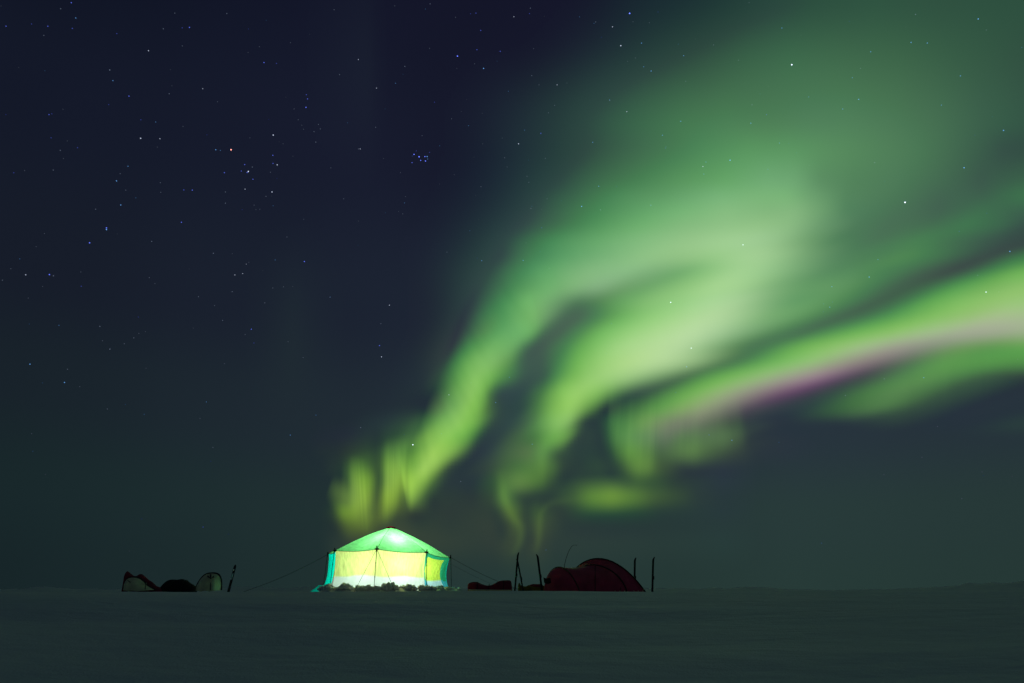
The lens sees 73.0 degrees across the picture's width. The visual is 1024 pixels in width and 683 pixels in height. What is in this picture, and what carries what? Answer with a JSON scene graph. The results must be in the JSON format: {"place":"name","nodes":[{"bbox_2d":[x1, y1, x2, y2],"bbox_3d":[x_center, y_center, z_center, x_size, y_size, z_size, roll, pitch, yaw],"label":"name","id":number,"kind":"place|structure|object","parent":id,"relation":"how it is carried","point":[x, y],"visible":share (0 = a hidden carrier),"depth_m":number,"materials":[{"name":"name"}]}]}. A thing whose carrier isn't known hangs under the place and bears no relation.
{"place":"outdoors","nodes":[
{"label":"outdoors","id":0,"kind":"place"},
{"bbox_2d":[195,572,221,590],"bbox_3d":[-12.009,9.455,27.208,1.154,0.726,0.477,-3,-20,8],"label":"tent","id":1,"kind":"object","parent":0,"point":[210,581],"visible":1,"depth_m":27.11,"materials":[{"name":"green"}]},
{"bbox_2d":[0,581,1023,682],"bbox_3d":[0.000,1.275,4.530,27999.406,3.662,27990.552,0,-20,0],"label":"snow ground","id":2,"kind":"structure","parent":0,"point":[969,633],"depth_m":8.72,"materials":[{"name":"white snow"}]},
{"bbox_2d":[123,576,155,590],"bbox_3d":[-14.964,9.687,27.663,1.388,0.564,0.567,0,-20,0],"label":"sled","id":3,"kind":"object","parent":2,"relation":"on","point":[133,583],"visible":1,"depth_m":27.57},
{"bbox_2d":[121,571,161,591],"bbox_3d":[-14.917,9.769,28.067,1.663,0.853,0.457,0,-20,0],"label":"tarp","id":4,"kind":"object","parent":2,"relation":"on","point":[144,578],"visible":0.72,"depth_m":27.94,"materials":[{"name":"red fabric"}]},
{"bbox_2d":[160,579,196,591],"bbox_3d":[-13.592,10.003,28.284,1.364,0.550,0.785,0,-20,0],"label":"duffel bag","id":5,"kind":"object","parent":2,"relation":"on","point":[178,585],"visible":0.92,"depth_m":28.00,"materials":[{"name":"black fabric"}]},
{"bbox_2d":[227,565,235,591],"bbox_3d":[-10.935,9.293,26.940,0.227,1.151,0.118,12,-23,-29],"label":"ski","id":6,"kind":"object","parent":2,"relation":"on","point":[231,579],"visible":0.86,"depth_m":26.95,"materials":[{"name":"black"}]},
{"bbox_2d":[244,526,516,591],"bbox_3d":[-5.665,9.627,30.301,11.219,2.665,9.606,-10,-22,27],"label":"group tent","id":7,"kind":"object","parent":2,"relation":"on","point":[391,554],"visible":0.9,"depth_m":26.82,"materials":[{"name":"fabric"}]},
{"bbox_2d":[318,585,457,591],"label":"snow bank","id":8,"kind":"structure","parent":2,"relation":"on","point":[353,590],"depth_m":25.92,"materials":[{"name":"white snow"}]},
{"bbox_2d":[337,582,346,589],"bbox_3d":[-6.275,9.278,26.076,0.614,0.309,0.377,16,-33,10],"label":"snow lump","id":9,"kind":"object","parent":8,"relation":"on","point":[340,587],"visible":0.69,"depth_m":25.96,"materials":[{"name":"white snow"}]},
{"bbox_2d":[343,583,352,589],"bbox_3d":[-6.152,9.267,26.022,0.414,0.292,0.477,17,-37,20],"label":"snow lump","id":10,"kind":"object","parent":8,"relation":"on","point":[347,586],"visible":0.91,"depth_m":25.87,"materials":[{"name":"white snow"}]},
{"bbox_2d":[373,586,380,590],"bbox_3d":[-4.995,9.112,25.525,0.323,0.208,0.253,3,-32,-11],"label":"snow lump","id":11,"kind":"object","parent":8,"relation":"on","point":[375,588],"visible":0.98,"depth_m":25.44,"materials":[{"name":"white snow"}]},
{"bbox_2d":[381,584,388,590],"bbox_3d":[-4.661,9.152,25.658,0.342,0.267,0.370,1,-26,27],"label":"snow lump","id":12,"kind":"object","parent":8,"relation":"on","point":[384,587],"visible":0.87,"depth_m":25.53,"materials":[{"name":"white snow"}]},
{"bbox_2d":[386,582,394,589],"bbox_3d":[-4.550,9.208,25.826,0.375,0.348,0.626,-7,-40,-16],"label":"snow lump","id":13,"kind":"object","parent":8,"relation":"on","point":[389,584],"visible":0.6,"depth_m":25.66,"materials":[{"name":"white snow"}]},
{"bbox_2d":[417,584,424,590],"bbox_3d":[-3.405,9.301,26.063,0.298,0.256,0.264,-4,-13,-25],"label":"snow lump","id":14,"kind":"object","parent":8,"relation":"on","point":[421,587],"visible":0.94,"depth_m":26.00,"materials":[{"name":"white snow"}]},
{"bbox_2d":[468,580,511,590],"bbox_3d":[-0.827,9.185,25.901,1.669,0.464,0.742,0,-20,0],"label":"covered sled","id":15,"kind":"object","parent":2,"relation":"on","point":[504,585],"visible":0.9,"depth_m":25.67,"materials":[{"name":"red fabric"}]},
{"bbox_2d":[514,552,518,590],"bbox_3d":[0.169,8.898,26.521,0.225,1.576,0.120,0,-20,0],"label":"ski","id":16,"kind":"object","parent":2,"relation":"on","point":[516,572],"visible":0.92,"depth_m":26.55,"materials":[{"name":"black"}]},
{"bbox_2d":[518,562,523,590],"bbox_3d":[0.314,9.124,26.794,0.351,1.342,0.114,-4,-20,12],"label":"ski","id":17,"kind":"object","parent":2,"relation":"on","point":[520,577],"visible":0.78,"depth_m":26.75,"materials":[{"name":"black"}]},
{"bbox_2d":[536,554,542,590],"bbox_3d":[1.069,9.068,26.920,0.284,1.528,0.124,-5,-21,15],"label":"ski","id":18,"kind":"object","parent":2,"relation":"on","point":[540,575],"visible":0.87,"depth_m":26.92,"materials":[{"name":"black"}]},
{"bbox_2d":[543,558,645,591],"bbox_3d":[3.071,8.943,26.405,3.782,1.315,2.272,0,-20,0],"label":"tunnel tent","id":19,"kind":"object","parent":2,"relation":"on","point":[600,574],"visible":0.88,"depth_m":25.84,"materials":[{"name":"red fabric"}]},
{"bbox_2d":[634,558,635,577],"bbox_3d":[5.042,9.627,28.385,0.202,1.456,0.124,0,-20,0],"label":"ski","id":20,"kind":"object","parent":2,"relation":"on","point":[635,567],"visible":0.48,"depth_m":28.51,"materials":[{"name":"black"}]},
{"bbox_2d":[651,557,654,591],"bbox_3d":[5.172,8.607,25.351,0.217,1.358,0.121,0,-20,0],"label":"ski","id":21,"kind":"object","parent":2,"relation":"on","point":[652,585],"visible":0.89,"depth_m":25.38,"materials":[{"name":"black"}]},
{"bbox_2d":[0,0,1023,589],"label":"sky","id":22,"kind":"structure","parent":0,"point":[700,479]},
{"bbox_2d":[2,2,1021,558],"bbox_3d":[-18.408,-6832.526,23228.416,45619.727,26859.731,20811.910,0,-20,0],"label":"stars","id":23,"kind":"object","parent":22,"relation":"in","point":[400,172],"visible":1,"depth_m":27035.56,"materials":[{"name":"white"}]},
{"bbox_2d":[518,583,543,590],"bbox_3d":[0.805,9.839,27.613,1.137,0.382,0.512,0,-20,0],"label":"gear sack","id":24,"kind":"object","parent":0,"point":[533,587],"visible":0.76,"depth_m":27.41,"materials":[{"name":"fabric"}]}
]}

